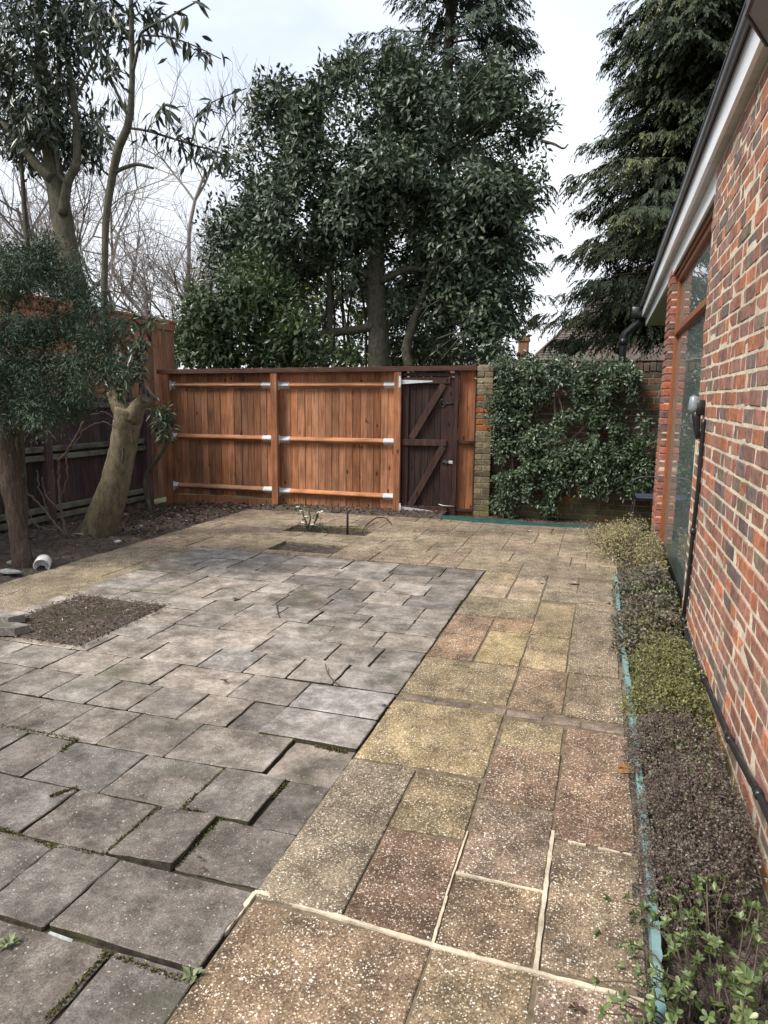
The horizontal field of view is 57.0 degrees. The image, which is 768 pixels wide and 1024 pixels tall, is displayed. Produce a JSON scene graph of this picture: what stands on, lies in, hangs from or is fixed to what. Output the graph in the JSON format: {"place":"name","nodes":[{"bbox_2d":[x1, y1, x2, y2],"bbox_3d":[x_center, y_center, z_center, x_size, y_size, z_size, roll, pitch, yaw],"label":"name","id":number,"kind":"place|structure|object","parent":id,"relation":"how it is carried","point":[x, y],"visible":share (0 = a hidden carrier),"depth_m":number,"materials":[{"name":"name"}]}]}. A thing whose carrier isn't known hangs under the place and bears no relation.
{"place":"outdoors","nodes":[
{"label":"outdoors","id":0,"kind":"place"},
{"bbox_2d":[48,931,72,941],"bbox_3d":[-0.920,1.212,2.011,0.087,0.017,0.006,4,10,20],"label":"crockery shard","id":1,"kind":"object","parent":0,"point":[60,936],"visible":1,"depth_m":2.01,"materials":[{"name":"ceramic"}]},
{"bbox_2d":[0,502,252,583],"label":"soil bed","id":2,"kind":"object","parent":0,"point":[39,547],"visible":0.53,"depth_m":7.48,"materials":[{"name":"brown soil"}]},
{"bbox_2d":[0,568,21,573],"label":"slate piece","id":3,"kind":"object","parent":2,"relation":"on","point":[8,571],"visible":1,"depth_m":5.98,"materials":[{"name":"grey stone"}]},
{"bbox_2d":[33,554,51,569],"bbox_3d":[-3.027,0.459,6.272,0.138,0.157,0.146,-2,9,-15],"label":"crock","id":4,"kind":"object","parent":2,"relation":"on","point":[45,560],"visible":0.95,"depth_m":6.27,"materials":[{"name":"white ceramic"}]},
{"bbox_2d":[25,411,115,537],"bbox_3d":[-3.097,-0.361,6.954,1.134,1.265,0.059,3,10,17],"label":"twiggy shrub","id":5,"kind":"object","parent":2,"relation":"on","point":[64,531],"visible":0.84,"depth_m":7.04,"materials":[{"name":"brown plant"}]},
{"bbox_2d":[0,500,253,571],"bbox_3d":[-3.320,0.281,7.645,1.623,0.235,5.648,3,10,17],"label":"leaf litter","id":6,"kind":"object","parent":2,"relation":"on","point":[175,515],"visible":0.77,"depth_m":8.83,"materials":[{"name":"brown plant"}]},
{"bbox_2d":[123,501,196,522],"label":"fallen leaves","id":7,"kind":"object","parent":2,"relation":"on","point":[157,509],"visible":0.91,"depth_m":9.39,"materials":[{"name":"brown plant"}]},
{"bbox_2d":[140,379,184,512],"bbox_3d":[-2.848,-0.810,9.173,0.566,1.927,0.476,-5,11,-30],"label":"sapling","id":8,"kind":"object","parent":2,"relation":"on","point":[164,419],"visible":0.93,"depth_m":9.12,"materials":[{"name":"green plant"}]},
{"bbox_2d":[70,0,259,538],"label":"pollarded tree","id":9,"kind":"object","parent":2,"relation":"on","point":[103,514],"visible":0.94,"depth_m":6.98,"materials":[{"name":"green plant"}]},
{"bbox_2d":[0,509,646,1023],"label":"patio","id":10,"kind":"structure","parent":0,"point":[152,711],"depth_m":2.82,"materials":[{"name":"grey stone"}]},
{"bbox_2d":[0,931,21,947],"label":"weed","id":11,"kind":"object","parent":10,"relation":"on","point":[9,940],"visible":1,"depth_m":1.98,"materials":[{"name":"green plant"}]},
{"bbox_2d":[11,595,165,645],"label":"soil square","id":12,"kind":"structure","parent":10,"relation":"on","point":[72,617],"depth_m":4.84,"materials":[{"name":"brown soil"}]},
{"bbox_2d":[0,610,24,622],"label":"loose stone","id":13,"kind":"object","parent":12,"relation":"on","point":[11,616],"visible":0.92,"depth_m":4.72,"materials":[{"name":"grey stone"}]},
{"bbox_2d":[0,622,29,635],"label":"loose stone","id":14,"kind":"object","parent":12,"relation":"on","point":[12,628],"visible":1,"depth_m":4.51,"materials":[{"name":"grey stone"}]},
{"bbox_2d":[7,592,174,646],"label":"bark chippings","id":15,"kind":"object","parent":12,"relation":"on","point":[111,613],"visible":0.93,"depth_m":4.86,"materials":[{"name":"brown plant"}]},
{"bbox_2d":[0,724,349,1018],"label":"moss","id":16,"kind":"object","parent":10,"relation":"on","point":[104,954],"visible":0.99,"depth_m":2.45,"materials":[{"name":"green plant"}]},
{"bbox_2d":[181,965,205,984],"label":"weed","id":17,"kind":"object","parent":10,"relation":"on","point":[189,973],"visible":1,"depth_m":1.87,"materials":[{"name":"green plant"}]},
{"bbox_2d":[272,544,342,554],"bbox_3d":[-0.786,0.389,7.319,0.780,0.019,0.470,3,10,17],"label":"planting hole","id":18,"kind":"object","parent":10,"relation":"in","point":[308,549],"visible":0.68,"depth_m":7.35,"materials":[{"name":"soil"}]},
{"bbox_2d":[292,527,371,535],"bbox_3d":[-0.615,0.239,8.264,1.140,0.023,0.420,3,10,17],"label":"planting hole","id":19,"kind":"object","parent":10,"relation":"in","point":[338,532],"visible":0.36,"depth_m":8.28,"materials":[{"name":"soil"}]},
{"bbox_2d":[293,500,331,532],"bbox_3d":[-0.826,0.057,8.207,0.477,0.400,0.198,3,10,17],"label":"rose bush","id":20,"kind":"object","parent":19,"relation":"on","point":[310,517],"visible":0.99,"depth_m":8.20,"materials":[{"name":"green plant"}]},
{"bbox_2d":[281,525,361,531],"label":"moss","id":21,"kind":"object","parent":19,"relation":"on","point":[304,526],"visible":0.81,"depth_m":8.32,"materials":[{"name":"green plant"}]},
{"bbox_2d":[346,511,348,534],"bbox_3d":[-0.414,0.146,8.023,0.033,0.305,0.033,0,9,-5],"label":"garden stake","id":22,"kind":"object","parent":19,"relation":"in","point":[347,523],"visible":0.87,"depth_m":8.01,"materials":[{"name":"black plastic"}]},
{"bbox_2d":[251,504,446,518],"bbox_3d":[-0.508,-0.002,9.582,2.650,0.085,0.780,3,10,17],"label":"soil strip","id":23,"kind":"object","parent":10,"relation":"on","point":[362,512],"visible":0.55,"depth_m":9.51,"materials":[{"name":"brown soil"}]},
{"bbox_2d":[250,501,442,516],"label":"leaf litter","id":24,"kind":"object","parent":23,"relation":"on","point":[346,508],"visible":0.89,"depth_m":9.57,"materials":[{"name":"brown plant"}]},
{"bbox_2d":[361,517,391,533],"bbox_3d":[-0.083,0.153,8.490,0.260,0.062,0.893,3,10,17],"label":"hose","id":25,"kind":"object","parent":10,"relation":"on","point":[374,519],"visible":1,"depth_m":8.70,"materials":[{"name":"black plastic"}]},
{"bbox_2d":[166,571,648,1023],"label":"path bedding","id":26,"kind":"object","parent":10,"relation":"on","point":[468,829],"visible":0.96,"depth_m":2.80,"materials":[{"name":"beige concrete"}]},
{"bbox_2d":[401,369,478,515],"bbox_3d":[0.719,-0.916,9.403,1.028,1.969,0.090,2,9,12],"label":"gate frame","id":27,"kind":"object","parent":10,"relation":"on","point":[464,435],"visible":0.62,"depth_m":9.33,"materials":[{"name":"brown wood"}]},
{"bbox_2d":[399,376,454,513],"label":"garden gate","id":28,"kind":"structure","parent":27,"relation":"attached to","point":[424,446],"depth_m":9.42,"materials":[{"name":"wood"}]},
{"bbox_2d":[441,515,617,530],"bbox_3d":[1.803,0.174,8.712,2.265,0.138,0.106,4,10,19],"label":"bed edging","id":29,"kind":"object","parent":10,"relation":"on","point":[480,520],"visible":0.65,"depth_m":8.76,"materials":[{"name":"green plastic"}]},
{"bbox_2d":[478,515,646,528],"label":"wall bed soil","id":30,"kind":"structure","parent":10,"relation":"on","point":[538,520],"depth_m":8.95,"materials":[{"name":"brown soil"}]},
{"bbox_2d":[474,349,657,520],"bbox_3d":[2.232,-0.879,8.749,2.284,2.220,0.580,3,10,17],"label":"climbing shrub","id":31,"kind":"object","parent":30,"relation":"on","point":[594,459],"visible":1,"depth_m":8.71,"materials":[{"name":"green plant"}]},
{"bbox_2d":[626,472,654,525],"bbox_3d":[3.188,-0.203,8.336,0.571,0.873,0.485,3,10,17],"label":"metal chair","id":32,"kind":"object","parent":30,"relation":"on","point":[642,495],"visible":0.41,"depth_m":8.25,"materials":[{"name":"black metal"}]},
{"bbox_2d":[568,1001,587,1013],"bbox_3d":[0.486,1.247,1.773,0.039,0.011,0.037,9,12,41],"label":"leaf scrap","id":33,"kind":"object","parent":10,"relation":"on","point":[582,1009],"visible":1,"depth_m":1.78,"materials":[{"name":"brown plant"}]},
{"bbox_2d":[618,762,634,774],"bbox_3d":[1.005,1.067,2.933,0.069,0.037,0.055,3,10,17],"label":"brick scrap","id":34,"kind":"object","parent":10,"relation":"on","point":[621,767],"visible":0.76,"depth_m":2.92,"materials":[{"name":"orange brick"}]},
{"bbox_2d":[0,0,695,368],"label":"sky","id":35,"kind":"structure","parent":0,"point":[270,32],"materials":[{"name":"white"}]},
{"bbox_2d":[191,519,618,575],"bbox_3d":[0.062,0.327,7.865,4.815,0.084,2.318,3,10,17],"label":"terrace bedding","id":36,"kind":"object","parent":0,"point":[458,549],"visible":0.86,"depth_m":7.03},
{"bbox_2d":[154,449,681,611],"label":"ground","id":37,"kind":"structure","parent":0,"point":[160,500],"depth_m":11.06,"materials":[{"name":"brown soil"}]},
{"bbox_2d":[0,200,100,296],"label":"bare tree","id":38,"kind":"object","parent":37,"relation":"on","point":[41,263],"visible":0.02,"depth_m":27.31,"materials":[{"name":"brown plant"}]},
{"bbox_2d":[0,0,117,301],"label":"bay tree","id":39,"kind":"object","parent":37,"relation":"on","point":[49,133],"visible":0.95,"depth_m":9.50,"materials":[{"name":"green plant"}]},
{"bbox_2d":[0,223,147,568],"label":"yew tree","id":40,"kind":"object","parent":37,"relation":"on","point":[22,270],"visible":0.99,"depth_m":5.70,"materials":[{"name":"green plant"}]},
{"bbox_2d":[0,392,153,532],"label":"dark fence","id":41,"kind":"object","parent":37,"relation":"on","point":[86,456],"visible":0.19,"depth_m":8.72,"materials":[{"name":"brown wood"}]},
{"bbox_2d":[0,293,178,498],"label":"neighbour fence","id":42,"kind":"object","parent":37,"relation":"on","point":[161,356],"visible":0.2,"depth_m":10.39,"materials":[{"name":"brown wood"}]},
{"bbox_2d":[0,48,226,303],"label":"bare tree","id":43,"kind":"object","parent":37,"relation":"on","point":[38,221],"visible":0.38,"depth_m":19.39,"materials":[{"name":"brown plant"}]},
{"bbox_2d":[10,52,247,368],"bbox_3d":[-8.540,-8.706,25.273,8.150,12.074,11.546,-2,9,-16],"label":"bare tree","id":44,"kind":"object","parent":37,"relation":"on","point":[163,286],"visible":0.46,"depth_m":23.24,"materials":[{"name":"plant"}]},
{"bbox_2d":[19,47,286,364],"bbox_3d":[-7.677,-10.382,27.905,11.493,14.677,13.877,3,10,17],"label":"bare tree","id":45,"kind":"object","parent":37,"relation":"on","point":[197,194],"visible":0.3,"depth_m":26.88,"materials":[{"name":"brown plant"}]},
{"bbox_2d":[160,238,370,368],"bbox_3d":[-2.087,-2.521,12.094,4.118,4.250,2.012,3,10,17],"label":"laurel bush","id":46,"kind":"object","parent":37,"relation":"on","point":[207,333],"visible":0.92,"depth_m":11.70,"materials":[{"name":"green plant"}]},
{"bbox_2d":[156,365,477,509],"bbox_3d":[-0.998,-0.970,9.732,4.474,2.056,0.159,2,9,11],"label":"timber fence","id":47,"kind":"object","parent":37,"relation":"on","point":[325,436],"visible":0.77,"depth_m":9.81,"materials":[{"name":"wood"}]},
{"bbox_2d":[188,26,568,377],"bbox_3d":[-0.502,-4.558,12.737,7.273,8.101,3.509,3,10,17],"label":"evergreen tree","id":48,"kind":"object","parent":37,"relation":"on","point":[475,208],"visible":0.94,"depth_m":11.91,"materials":[{"name":"green plant"}]},
{"bbox_2d":[262,239,514,372],"bbox_3d":[-0.158,-3.531,15.731,6.298,5.135,2.213,3,10,17],"label":"dense shrub","id":49,"kind":"object","parent":37,"relation":"on","point":[356,317],"visible":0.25,"depth_m":15.62,"materials":[{"name":"green plant"}]},
{"bbox_2d":[347,0,563,433],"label":"conifer tree","id":50,"kind":"object","parent":37,"relation":"on","point":[489,13],"visible":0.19,"depth_m":15.54,"materials":[{"name":"green plant"}]},
{"bbox_2d":[473,362,662,532],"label":"garden wall","id":51,"kind":"structure","parent":37,"relation":"on","point":[594,509],"depth_m":8.99,"materials":[{"name":"brick"}]},
{"bbox_2d":[521,0,744,362],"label":"conifer tree","id":52,"kind":"object","parent":37,"relation":"on","point":[671,83],"visible":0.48,"depth_m":13.28,"materials":[{"name":"green plant"}]},
{"bbox_2d":[618,0,767,903],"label":"brick house","id":53,"kind":"structure","parent":37,"relation":"on","point":[704,299],"depth_m":3.48,"materials":[{"name":"red brick"}]},
{"bbox_2d":[659,208,713,605],"bbox_3d":[2.553,-0.792,5.963,0.100,2.890,2.996,3,10,17],"label":"window","id":54,"kind":"structure","parent":53,"relation":"in","point":[692,275],"depth_m":6.21,"materials":[{"name":"glass"}]},
{"bbox_2d":[681,395,767,823],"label":"pipe","id":55,"kind":"object","parent":53,"relation":"attached to","point":[696,406],"visible":0.96,"depth_m":4.14,"materials":[{"name":"grey plastic"}]},
{"bbox_2d":[391,330,529,442],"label":"chimney house","id":56,"kind":"structure","parent":0,"point":[523,345],"depth_m":25.60,"materials":[{"name":"tile"}]},
{"bbox_2d":[529,266,663,371],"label":"tiled house","id":57,"kind":"structure","parent":0,"point":[629,354],"depth_m":22.41,"materials":[{"name":"tile"}]},
{"bbox_2d":[614,544,767,1023],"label":"planting soil","id":58,"kind":"structure","parent":0,"point":[672,965],"depth_m":2.08,"materials":[{"name":"brown soil"}]},
{"bbox_2d":[573,512,667,589],"bbox_3d":[2.224,0.247,6.802,0.851,0.471,2.689,3,10,17],"label":"pale shrub","id":59,"kind":"object","parent":58,"relation":"on","point":[644,552],"visible":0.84,"depth_m":6.67,"materials":[{"name":"plant"}]},
{"bbox_2d":[614,574,666,1023],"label":"lawn edging","id":60,"kind":"object","parent":58,"relation":"on","point":[655,940],"visible":0.41,"depth_m":2.19,"materials":[{"name":"teal plastic"}]},
{"bbox_2d":[606,558,690,666],"bbox_3d":[1.829,0.588,4.987,0.512,0.384,2.180,3,10,17],"label":"purple shrub","id":61,"kind":"object","parent":58,"relation":"on","point":[646,606],"visible":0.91,"depth_m":4.69,"materials":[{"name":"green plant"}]},
{"bbox_2d":[616,628,716,749],"bbox_3d":[1.434,0.825,3.661,0.444,0.315,1.408,3,10,17],"label":"lime shrub","id":62,"kind":"object","parent":58,"relation":"on","point":[667,689],"visible":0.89,"depth_m":3.54,"materials":[{"name":"green plant"}]},
{"bbox_2d":[590,865,767,1023],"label":"green shrub","id":63,"kind":"object","parent":58,"relation":"on","point":[688,996],"visible":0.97,"depth_m":1.78,"materials":[{"name":"green plant"}]},
{"bbox_2d":[609,695,767,953],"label":"heather","id":64,"kind":"object","parent":58,"relation":"on","point":[689,771],"visible":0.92,"depth_m":2.39,"materials":[{"name":"brown plant"}]}
]}

